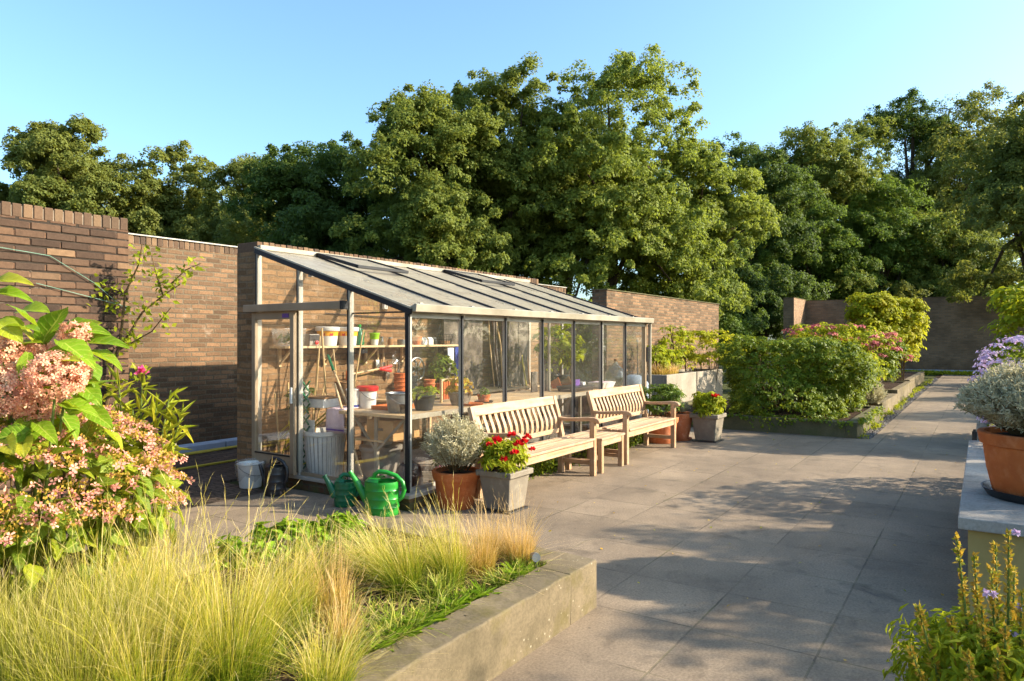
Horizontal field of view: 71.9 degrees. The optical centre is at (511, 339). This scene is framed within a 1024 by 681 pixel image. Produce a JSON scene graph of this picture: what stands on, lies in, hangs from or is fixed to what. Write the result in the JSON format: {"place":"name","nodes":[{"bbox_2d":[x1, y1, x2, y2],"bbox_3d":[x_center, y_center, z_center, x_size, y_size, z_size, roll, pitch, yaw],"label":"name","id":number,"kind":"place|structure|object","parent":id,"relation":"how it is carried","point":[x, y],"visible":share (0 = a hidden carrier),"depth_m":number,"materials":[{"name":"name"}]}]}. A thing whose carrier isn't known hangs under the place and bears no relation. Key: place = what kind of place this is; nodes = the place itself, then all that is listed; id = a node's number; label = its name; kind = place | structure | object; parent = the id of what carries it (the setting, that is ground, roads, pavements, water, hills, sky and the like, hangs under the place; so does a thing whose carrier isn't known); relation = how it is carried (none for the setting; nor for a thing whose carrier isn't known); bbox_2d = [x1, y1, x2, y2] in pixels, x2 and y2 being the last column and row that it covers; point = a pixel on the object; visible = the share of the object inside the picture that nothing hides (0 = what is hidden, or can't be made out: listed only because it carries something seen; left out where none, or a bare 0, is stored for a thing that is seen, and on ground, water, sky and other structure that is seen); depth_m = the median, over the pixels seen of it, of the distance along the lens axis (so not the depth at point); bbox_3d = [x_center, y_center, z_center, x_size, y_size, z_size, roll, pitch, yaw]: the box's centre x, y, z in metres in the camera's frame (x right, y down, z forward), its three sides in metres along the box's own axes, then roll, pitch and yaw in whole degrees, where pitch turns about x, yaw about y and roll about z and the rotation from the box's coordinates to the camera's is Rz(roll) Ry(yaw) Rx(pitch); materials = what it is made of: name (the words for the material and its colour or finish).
{"place":"outdoors","nodes":[
{"label":"outdoors","id":0,"kind":"place"},
{"bbox_2d":[65,398,590,533],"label":"brick path","id":1,"kind":"structure","parent":0,"point":[216,489],"depth_m":7.74,"materials":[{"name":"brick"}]},
{"bbox_2d":[235,460,265,488],"bbox_3d":[-2.661,1.366,7.185,0.297,0.268,0.302,0,0,34],"label":"bucket","id":2,"kind":"object","parent":1,"relation":"on","point":[247,478],"visible":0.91,"depth_m":7.09,"materials":[{"name":"white plastic"}]},
{"bbox_2d":[359,442,402,480],"bbox_3d":[-1.323,1.273,7.134,0.432,0.414,0.432,0,0,34],"label":"bucket","id":3,"kind":"object","parent":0,"point":[389,457],"visible":0.68,"depth_m":6.98,"materials":[{"name":"grey plastic"}]},
{"bbox_2d":[361,433,392,445],"bbox_3d":[-1.357,1.010,7.156,0.342,0.100,0.342,0,0,34],"label":"bucket","id":4,"kind":"object","parent":3,"relation":"on","point":[369,444],"visible":0.28,"depth_m":7.05,"materials":[{"name":"grey plastic"}]},
{"bbox_2d":[354,417,418,442],"bbox_3d":[-1.258,0.885,7.006,0.570,0.210,0.420,0,0,34],"label":"cardboard box","id":5,"kind":"object","parent":4,"relation":"on","point":[386,427],"visible":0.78,"depth_m":6.79,"materials":[{"name":"brown cardboard"}]},
{"bbox_2d":[2,374,1019,680],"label":"paving","id":6,"kind":"structure","parent":0,"point":[728,588],"depth_m":5.26,"materials":[{"name":"stone"}]},
{"bbox_2d":[258,456,288,496],"bbox_3d":[-2.301,1.316,6.817,0.257,0.368,0.229,0,0,-27],"label":"watering can","id":7,"kind":"object","parent":6,"relation":"on","point":[277,480],"visible":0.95,"depth_m":6.74,"materials":[{"name":"black plastic"}]},
{"bbox_2d":[2,512,596,680],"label":"raised bed","id":8,"kind":"object","parent":6,"relation":"on","point":[491,637],"visible":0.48,"depth_m":3.30,"materials":[{"name":"concrete"}]},
{"bbox_2d":[0,272,133,614],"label":"panicle hydrangea","id":9,"kind":"object","parent":8,"relation":"on","point":[49,374],"visible":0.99,"depth_m":2.75,"materials":[{"name":"pink plant"}]},
{"bbox_2d":[0,398,194,627],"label":"lacecap hydrangea","id":10,"kind":"object","parent":8,"relation":"on","point":[104,458],"visible":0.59,"depth_m":2.85,"materials":[{"name":"pink plant"}]},
{"bbox_2d":[0,493,202,680],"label":"feather grass","id":11,"kind":"object","parent":8,"relation":"on","point":[19,654],"depth_m":2.31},
{"bbox_2d":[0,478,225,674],"bbox_3d":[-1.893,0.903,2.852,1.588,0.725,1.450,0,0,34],"label":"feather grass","id":12,"kind":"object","parent":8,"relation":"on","point":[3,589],"depth_m":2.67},
{"bbox_2d":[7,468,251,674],"bbox_3d":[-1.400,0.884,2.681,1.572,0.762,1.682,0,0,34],"label":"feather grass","id":13,"kind":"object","parent":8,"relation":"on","point":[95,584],"depth_m":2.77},
{"bbox_2d":[0,471,268,680],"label":"feather grass","id":14,"kind":"object","parent":8,"relation":"on","point":[123,617],"depth_m":2.42,"materials":[{"name":"plant"}]},
{"bbox_2d":[80,363,197,582],"bbox_3d":[-1.863,0.707,3.454,0.818,1.193,0.294,0,0,26],"label":"oleander","id":15,"kind":"object","parent":8,"relation":"on","point":[153,411],"visible":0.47,"depth_m":3.41,"materials":[{"name":"green plant"}]},
{"bbox_2d":[0,501,278,680],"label":"feather grass","id":16,"kind":"object","parent":8,"relation":"on","point":[73,672],"depth_m":2.25,"materials":[{"name":"plant"}]},
{"bbox_2d":[8,556,333,680],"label":"feather grass","id":17,"kind":"object","parent":8,"relation":"on","point":[170,670],"depth_m":2.32,"materials":[{"name":"plant"}]},
{"bbox_2d":[74,467,307,620],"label":"feather grass","id":18,"kind":"object","parent":8,"relation":"on","point":[150,562],"depth_m":3.17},
{"bbox_2d":[41,469,401,678],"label":"feather grass","id":19,"kind":"object","parent":8,"relation":"on","point":[178,580],"depth_m":2.71,"materials":[{"name":"plant"}]},
{"bbox_2d":[15,460,457,680],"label":"feather grass","id":20,"kind":"object","parent":8,"relation":"on","point":[239,664],"depth_m":2.50,"materials":[{"name":"plant"}]},
{"bbox_2d":[205,515,342,570],"bbox_3d":[-1.378,1.214,4.218,0.559,0.233,0.920,0,0,34],"label":"leafy perennial","id":21,"kind":"object","parent":8,"relation":"on","point":[295,525],"visible":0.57,"depth_m":4.06,"materials":[{"name":"green plant"}]},
{"bbox_2d":[60,529,509,680],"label":"thatch","id":22,"kind":"object","parent":8,"relation":"on","point":[378,657],"visible":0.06,"depth_m":3.43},
{"bbox_2d":[216,510,361,584],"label":"feather grass","id":23,"kind":"object","parent":8,"relation":"on","point":[322,556],"depth_m":3.71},
{"bbox_2d":[164,566,442,680],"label":"feather grass","id":24,"kind":"object","parent":8,"relation":"on","point":[313,674],"depth_m":2.51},
{"bbox_2d":[194,494,417,673],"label":"feather grass","id":25,"kind":"object","parent":8,"relation":"on","point":[297,609],"depth_m":3.01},
{"bbox_2d":[60,517,559,680],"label":"ground cover","id":26,"kind":"object","parent":8,"relation":"on","point":[494,581],"visible":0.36,"depth_m":3.19,"materials":[{"name":"green plant"}]},
{"bbox_2d":[270,510,409,647],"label":"feather grass","id":27,"kind":"object","parent":8,"relation":"on","point":[326,596],"depth_m":3.15,"materials":[{"name":"plant"}]},
{"bbox_2d":[287,560,434,654],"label":"feather grass","id":28,"kind":"object","parent":8,"relation":"on","point":[345,615],"depth_m":2.84,"materials":[{"name":"plant"}]},
{"bbox_2d":[303,499,432,588],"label":"feather grass","id":29,"kind":"object","parent":8,"relation":"on","point":[361,569],"depth_m":3.73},
{"bbox_2d":[283,531,538,653],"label":"ground herbs","id":30,"kind":"object","parent":8,"relation":"on","point":[465,599],"visible":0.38,"depth_m":3.22,"materials":[{"name":"green plant"}]},
{"bbox_2d":[312,478,535,606],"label":"feather grass","id":31,"kind":"object","parent":8,"relation":"on","point":[390,576],"depth_m":3.46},
{"bbox_2d":[382,473,556,598],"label":"feather grass","id":32,"kind":"object","parent":8,"relation":"on","point":[458,559],"depth_m":3.58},
{"bbox_2d":[426,499,584,590],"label":"feather grass","id":33,"kind":"object","parent":8,"relation":"on","point":[490,560],"depth_m":3.77,"materials":[{"name":"plant"}]},
{"bbox_2d":[471,485,585,570],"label":"feather grass","id":34,"kind":"object","parent":8,"relation":"on","point":[526,551],"depth_m":3.93,"materials":[{"name":"plant"}]},
{"bbox_2d":[322,472,360,507],"bbox_3d":[-1.526,1.350,6.351,0.335,0.300,0.177,0,0,-26],"label":"watering can","id":35,"kind":"object","parent":6,"relation":"on","point":[341,488],"visible":0.9,"depth_m":6.30,"materials":[{"name":"green plastic"}]},
{"bbox_2d":[348,469,405,516],"bbox_3d":[-1.153,1.308,6.077,0.492,0.384,0.245,0,0,27],"label":"watering can","id":36,"kind":"object","parent":6,"relation":"on","point":[371,492],"visible":0.98,"depth_m":5.98,"materials":[{"name":"green plastic"}]},
{"bbox_2d":[419,411,487,510],"bbox_3d":[-0.496,1.069,6.308,0.684,0.862,0.677,0,0,34],"label":"potted plant","id":37,"kind":"object","parent":6,"relation":"on","point":[456,447],"visible":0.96,"depth_m":6.17,"materials":[{"name":"plant"}]},
{"bbox_2d":[476,431,535,514],"bbox_3d":[-0.013,1.137,6.120,0.520,0.725,0.774,0,0,-26],"label":"flower planter","id":38,"kind":"object","parent":6,"relation":"on","point":[500,473],"visible":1,"depth_m":6.11,"materials":[{"name":"grey concrete"}]},
{"bbox_2d":[467,396,601,498],"bbox_3d":[0.278,1.071,7.220,0.618,0.859,1.628,0,0,34],"label":"garden bench","id":39,"kind":"object","parent":6,"relation":"on","point":[561,446],"visible":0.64,"depth_m":7.42,"materials":[{"name":"brown wood"}]},
{"bbox_2d":[524,434,649,480],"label":"weeds","id":40,"kind":"object","parent":6,"relation":"on","point":[549,463],"visible":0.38,"depth_m":7.97,"materials":[{"name":"green plant"}]},
{"bbox_2d":[565,430,624,473],"bbox_3d":[0.971,1.304,8.242,0.482,0.392,0.610,0,0,34],"label":"side table","id":41,"kind":"object","parent":6,"relation":"on","point":[604,438],"visible":0.63,"depth_m":8.12,"materials":[{"name":"brown wood"}]},
{"bbox_2d":[586,384,680,464],"bbox_3d":[1.615,1.071,9.225,0.618,0.859,1.628,0,0,34],"label":"garden bench","id":42,"kind":"object","parent":6,"relation":"on","point":[646,424],"visible":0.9,"depth_m":9.20,"materials":[{"name":"brown wood"}]},
{"bbox_2d":[637,383,685,443],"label":"potted plant","id":43,"kind":"object","parent":6,"relation":"on","point":[667,392],"visible":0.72,"depth_m":10.10,"materials":[{"name":"plant"}]},
{"bbox_2d":[689,391,726,442],"bbox_3d":[2.912,1.132,10.434,0.514,0.736,0.582,0,0,34],"label":"flower planter","id":44,"kind":"object","parent":6,"relation":"on","point":[707,423],"visible":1,"depth_m":10.29,"materials":[{"name":"grey concrete"}]},
{"bbox_2d":[651,399,881,437],"bbox_3d":[4.658,1.430,12.911,3.420,0.340,3.150,0,0,34],"label":"raised bed","id":45,"kind":"object","parent":6,"relation":"on","point":[814,428],"visible":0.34,"depth_m":11.34,"materials":[{"name":"grey concrete"}]},
{"bbox_2d":[664,406,885,434],"bbox_3d":[5.005,1.381,11.689,2.206,0.381,4.401,0,0,78],"label":"trailing ivy","id":46,"kind":"object","parent":45,"relation":"in","point":[863,420],"visible":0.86,"depth_m":11.29,"materials":[{"name":"green plant"}]},
{"bbox_2d":[712,333,879,419],"bbox_3d":[4.911,0.600,12.498,2.605,1.411,2.592,0,0,-15],"label":"shrub","id":47,"kind":"object","parent":45,"relation":"on","point":[746,397],"visible":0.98,"depth_m":11.71,"materials":[{"name":"green plant"}]},
{"bbox_2d":[787,355,883,411],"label":"shrub","id":48,"kind":"object","parent":45,"relation":"on","point":[854,402],"visible":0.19,"depth_m":12.66,"materials":[{"name":"green plant"}]},
{"bbox_2d":[882,527,1023,680],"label":"loosestrife","id":49,"kind":"object","parent":6,"relation":"on","point":[994,651],"visible":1,"depth_m":2.21,"materials":[{"name":"green plant"}]},
{"bbox_2d":[958,440,1023,622],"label":"stone plinth","id":50,"kind":"structure","parent":6,"relation":"on","point":[984,518],"depth_m":3.84,"materials":[{"name":"concrete"}]},
{"bbox_2d":[953,359,1023,504],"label":"terracotta pot","id":51,"kind":"object","parent":50,"relation":"on","point":[997,399],"visible":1,"depth_m":4.24,"materials":[{"name":"ceramic"}]},
{"bbox_2d":[0,0,1023,340],"label":"sky","id":52,"kind":"structure","parent":0,"point":[229,79],"materials":[{"name":"blue"}]},
{"bbox_2d":[228,353,937,489],"bbox_3d":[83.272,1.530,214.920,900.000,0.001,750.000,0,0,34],"label":"ground","id":53,"kind":"structure","parent":0,"point":[726,389],"depth_m":22.79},
{"bbox_2d":[0,201,128,506],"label":"brick wall","id":54,"kind":"structure","parent":53,"relation":"on","point":[88,245],"depth_m":5.89,"materials":[{"name":"brick"}]},
{"bbox_2d":[86,244,208,405],"bbox_3d":[-3.449,0.253,6.135,1.610,2.158,0.319,0,0,-1],"label":"climbing shrub","id":55,"kind":"object","parent":54,"relation":"attached to","point":[129,334],"visible":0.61,"depth_m":6.13,"materials":[{"name":"green plant"}]},
{"bbox_2d":[0,111,129,216],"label":"broadleaf tree","id":56,"kind":"object","parent":53,"relation":"on","point":[48,151],"visible":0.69,"depth_m":27.02,"materials":[{"name":"green plant"}]},
{"bbox_2d":[63,166,158,230],"bbox_3d":[-16.134,-2.603,28.527,4.247,8.616,4.653,0,0,-9],"label":"understorey shrub","id":57,"kind":"object","parent":53,"relation":"on","point":[105,182],"visible":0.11,"depth_m":28.14,"materials":[{"name":"green plant"}]},
{"bbox_2d":[69,139,227,238],"bbox_3d":[-14.973,-3.421,29.922,6.652,10.250,6.102,0,0,34],"label":"broadleaf tree","id":58,"kind":"object","parent":53,"relation":"on","point":[163,211],"visible":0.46,"depth_m":29.20,"materials":[{"name":"green plant"}]},
{"bbox_2d":[176,152,275,245],"bbox_3d":[-11.176,-3.045,28.803,5.103,9.499,4.800,0,0,11],"label":"broadleaf tree","id":59,"kind":"object","parent":53,"relation":"on","point":[202,222],"visible":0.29,"depth_m":28.21,"materials":[{"name":"green plant"}]},
{"bbox_2d":[210,204,284,245],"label":"understorey shrub","id":60,"kind":"object","parent":53,"relation":"on","point":[229,225],"visible":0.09,"depth_m":25.52,"materials":[{"name":"green plant"}]},
{"bbox_2d":[218,130,389,255],"bbox_3d":[-6.136,-2.686,23.851,6.050,8.781,6.353,0,0,34],"label":"broadleaf tree","id":61,"kind":"object","parent":53,"relation":"on","point":[311,204],"visible":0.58,"depth_m":22.79,"materials":[{"name":"green plant"}]},
{"bbox_2d":[128,233,566,444],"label":"brick wall","id":62,"kind":"structure","parent":53,"relation":"on","point":[194,352],"depth_m":9.72,"materials":[{"name":"brick"}]},
{"bbox_2d":[237,242,537,480],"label":"brick wall","id":63,"kind":"structure","parent":53,"relation":"on","point":[278,283],"depth_m":8.06,"materials":[{"name":"brick"}]},
{"bbox_2d":[269,344,457,366],"bbox_3d":[-1.656,0.188,8.726,0.260,0.225,3.000,0,0,34],"label":"shelf","id":64,"kind":"object","parent":63,"relation":"attached to","point":[281,360],"depth_m":8.32,"materials":[{"name":"brown wood"}]},
{"bbox_2d":[327,79,531,274],"bbox_3d":[-2.733,-3.201,21.397,6.336,9.811,5.926,0,0,34],"label":"broadleaf tree","id":65,"kind":"object","parent":53,"relation":"on","point":[430,220],"visible":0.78,"depth_m":19.97,"materials":[{"name":"green plant"}]},
{"bbox_2d":[243,245,653,511],"bbox_3d":[-0.329,0.305,9.017,2.305,2.590,5.493,0,0,34],"label":"greenhouse","id":66,"kind":"object","parent":53,"relation":"on","point":[434,293],"visible":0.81,"depth_m":7.40,"materials":[{"name":"metal"}]},
{"bbox_2d":[252,311,296,474],"bbox_3d":[-2.433,0.536,7.183,0.660,1.629,0.060,0,0,34],"label":"door","id":67,"kind":"structure","parent":66,"relation":"in","point":[291,460],"depth_m":7.09,"materials":[{"name":"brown metal"}]},
{"bbox_2d":[303,427,346,476],"bbox_3d":[-1.928,1.208,7.273,0.440,0.545,0.440,0,0,34],"label":"trash can","id":68,"kind":"object","parent":66,"relation":"on","point":[324,452],"visible":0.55,"depth_m":7.11,"materials":[{"name":"grey metal"}]},
{"bbox_2d":[367,384,539,443],"bbox_3d":[-0.658,1.107,9.996,0.490,0.745,3.500,0,0,34],"label":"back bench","id":69,"kind":"object","parent":66,"relation":"on","point":[474,391],"visible":0.12,"depth_m":10.24,"materials":[{"name":"brown wood"}]},
{"bbox_2d":[442,319,481,389],"bbox_3d":[-0.699,0.155,10.083,0.045,1.150,0.920,0,0,34],"label":"window pane","id":70,"kind":"structure","parent":69,"relation":"on","point":[473,350],"depth_m":10.20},
{"bbox_2d":[490,317,527,386],"bbox_3d":[-0.040,0.133,11.026,0.335,1.200,0.560,0,0,34],"label":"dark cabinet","id":71,"kind":"object","parent":69,"relation":"on","point":[517,340],"visible":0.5,"depth_m":10.87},
{"bbox_2d":[339,385,622,475],"bbox_3d":[0.051,1.090,8.787,0.892,0.780,5.004,0,0,34],"label":"potting table","id":72,"kind":"object","parent":66,"relation":"on","point":[443,407],"visible":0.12,"depth_m":7.28,"materials":[{"name":"brown wood"}]},
{"bbox_2d":[536,323,586,384],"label":"tomato plant","id":73,"kind":"object","parent":72,"relation":"on","point":[579,354],"visible":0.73,"depth_m":10.22,"materials":[{"name":"green plant"}]},
{"bbox_2d":[443,51,587,283],"bbox_3d":[-0.206,-3.609,23.062,5.638,10.627,5.405,0,0,-22],"label":"broadleaf tree","id":74,"kind":"object","parent":53,"relation":"on","point":[513,190],"visible":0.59,"depth_m":21.84,"materials":[{"name":"green plant"}]},
{"bbox_2d":[550,292,591,380],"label":"understorey shrub","id":75,"kind":"object","parent":53,"relation":"on","point":[584,331],"visible":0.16,"depth_m":18.28,"materials":[{"name":"green plant"}]},
{"bbox_2d":[496,43,748,310],"bbox_3d":[3.052,-3.850,23.872,7.991,11.109,7.914,0,0,-28],"label":"broadleaf tree","id":76,"kind":"object","parent":53,"relation":"on","point":[623,199],"visible":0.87,"depth_m":21.58,"materials":[{"name":"green plant"}]},
{"bbox_2d":[591,289,718,410],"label":"brick wall","id":77,"kind":"structure","parent":53,"relation":"on","point":[664,312],"depth_m":15.71,"materials":[{"name":"brown brick"}]},
{"bbox_2d":[629,371,695,408],"bbox_3d":[3.139,1.150,14.615,0.800,0.900,1.700,0,0,34],"label":"concrete planter","id":78,"kind":"object","parent":53,"relation":"on","point":[685,381],"visible":0.32,"depth_m":14.35,"materials":[{"name":"concrete"}]},
{"bbox_2d":[677,368,722,397],"bbox_3d":[4.221,1.160,16.418,0.800,0.880,1.800,0,0,34],"label":"concrete planter","id":79,"kind":"object","parent":53,"relation":"on","point":[706,380],"visible":0.3,"depth_m":16.25,"materials":[{"name":"concrete"}]},
{"bbox_2d":[619,131,782,319],"bbox_3d":[6.479,-2.839,24.858,5.507,9.086,6.045,0,0,34],"label":"broadleaf tree","id":80,"kind":"object","parent":53,"relation":"on","point":[727,205],"visible":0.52,"depth_m":24.17,"materials":[{"name":"green plant"}]},
{"bbox_2d":[670,328,746,382],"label":"shrub","id":81,"kind":"object","parent":53,"relation":"on","point":[706,338],"visible":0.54,"depth_m":16.44,"materials":[{"name":"green plant"}]},
{"bbox_2d":[717,275,751,366],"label":"understorey shrub","id":82,"kind":"object","parent":53,"relation":"on","point":[730,322],"visible":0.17,"depth_m":25.13,"materials":[{"name":"green plant"}]},
{"bbox_2d":[722,253,769,356],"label":"understorey shrub","id":83,"kind":"object","parent":53,"relation":"on","point":[749,278],"visible":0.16,"depth_m":29.39,"materials":[{"name":"green plant"}]},
{"bbox_2d":[750,287,790,366],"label":"understorey shrub","id":84,"kind":"object","parent":53,"relation":"on","point":[774,312],"visible":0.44,"depth_m":35.95,"materials":[{"name":"green plant"}]},
{"bbox_2d":[707,130,834,366],"bbox_3d":[13.846,-4.781,38.507,7.345,12.972,7.962,0,0,34],"label":"broadleaf tree","id":85,"kind":"object","parent":53,"relation":"on","point":[776,177],"visible":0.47,"depth_m":37.12,"materials":[{"name":"green plant"}]},
{"bbox_2d":[783,297,805,368],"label":"brick wall","id":86,"kind":"structure","parent":53,"relation":"on","point":[794,310],"depth_m":32.89,"materials":[{"name":"brown brick"}]},
{"bbox_2d":[743,120,883,298],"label":"broadleaf tree","id":87,"kind":"object","parent":53,"relation":"on","point":[841,175],"visible":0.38,"depth_m":43.40,"materials":[{"name":"green plant"}]},
{"bbox_2d":[775,198,887,299],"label":"broadleaf tree","id":88,"kind":"object","parent":53,"relation":"on","point":[832,232],"visible":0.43,"depth_m":41.20,"materials":[{"name":"green plant"}]},
{"bbox_2d":[768,390,896,417],"bbox_3d":[6.792,1.420,15.604,2.780,0.360,2.900,0,0,34],"label":"raised bed","id":89,"kind":"object","parent":53,"relation":"on","point":[890,400],"visible":0.21,"depth_m":14.72,"materials":[{"name":"concrete"}]},
{"bbox_2d":[781,322,903,369],"bbox_3d":[7.339,0.455,15.902,2.545,1.699,2.393,0,0,-26],"label":"shrub","id":90,"kind":"object","parent":89,"relation":"on","point":[836,330],"visible":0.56,"depth_m":15.39,"materials":[{"name":"green plant"}]},
{"bbox_2d":[790,380,911,403],"bbox_3d":[9.181,1.400,19.059,2.520,0.400,4.100,0,0,34],"label":"raised bed","id":91,"kind":"object","parent":53,"relation":"on","point":[901,389],"visible":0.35,"depth_m":18.35,"materials":[{"name":"concrete"}]},
{"bbox_2d":[843,291,908,348],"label":"shrub","id":92,"kind":"object","parent":91,"relation":"on","point":[866,313],"visible":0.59,"depth_m":19.69,"materials":[{"name":"green plant"}]},
{"bbox_2d":[839,336,913,382],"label":"shrub","id":93,"kind":"object","parent":91,"relation":"on","point":[891,357],"visible":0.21,"depth_m":16.99,"materials":[{"name":"green plant"}]},
{"bbox_2d":[876,296,930,380],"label":"shrub","id":94,"kind":"object","parent":91,"relation":"on","point":[915,324],"visible":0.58,"depth_m":20.00,"materials":[{"name":"green plant"}]},
{"bbox_2d":[825,266,881,299],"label":"understorey shrub","id":95,"kind":"object","parent":53,"relation":"on","point":[847,283],"visible":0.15,"depth_m":40.40,"materials":[{"name":"green plant"}]},
{"bbox_2d":[811,115,909,293],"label":"broadleaf tree","id":96,"kind":"object","parent":53,"relation":"on","point":[877,134],"visible":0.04,"depth_m":49.25,"materials":[{"name":"green plant"}]},
{"bbox_2d":[819,174,958,296],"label":"broadleaf tree","id":97,"kind":"object","parent":53,"relation":"on","point":[883,236],"visible":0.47,"depth_m":42.31,"materials":[{"name":"green plant"}]},
{"bbox_2d":[858,86,966,265],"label":"broadleaf tree","id":98,"kind":"object","parent":53,"relation":"on","point":[916,127],"visible":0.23,"depth_m":51.87,"materials":[{"name":"green plant"}]},
{"bbox_2d":[806,295,1023,369],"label":"brick wall","id":99,"kind":"structure","parent":53,"relation":"on","point":[956,339],"depth_m":31.49,"materials":[{"name":"brown brick"}]},
{"bbox_2d":[858,369,980,438],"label":"verge weeds","id":100,"kind":"object","parent":53,"relation":"on","point":[926,372],"visible":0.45,"depth_m":23.84,"materials":[{"name":"green plant"}]},
{"bbox_2d":[886,209,1023,297],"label":"broadleaf tree","id":101,"kind":"object","parent":53,"relation":"on","point":[966,247],"visible":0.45,"depth_m":41.23,"materials":[{"name":"green plant"}]},
{"bbox_2d":[896,80,1022,271],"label":"broadleaf tree","id":102,"kind":"object","parent":53,"relation":"on","point":[947,180],"visible":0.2,"depth_m":48.78,"materials":[{"name":"green plant"}]},
{"bbox_2d":[931,88,1023,312],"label":"broadleaf tree","id":103,"kind":"object","parent":53,"relation":"on","point":[997,198],"visible":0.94,"depth_m":26.60,"materials":[{"name":"green plant"}]},
{"bbox_3d":[13.429,1.490,17.247,3.000,0.220,27.000,0,0,34],"label":"garden kerb","id":104,"kind":"object","parent":53,"relation":"on","visible":0},
{"bbox_2d":[967,335,1023,426],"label":"aster","id":105,"kind":"object","parent":104,"relation":"on","point":[1011,356],"visible":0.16,"depth_m":6.64,"materials":[{"name":"purple plant"}]},
{"bbox_2d":[978,280,1023,373],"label":"shrub","id":106,"kind":"object","parent":104,"relation":"on","point":[1013,301],"visible":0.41,"depth_m":9.91,"materials":[{"name":"green plant"}]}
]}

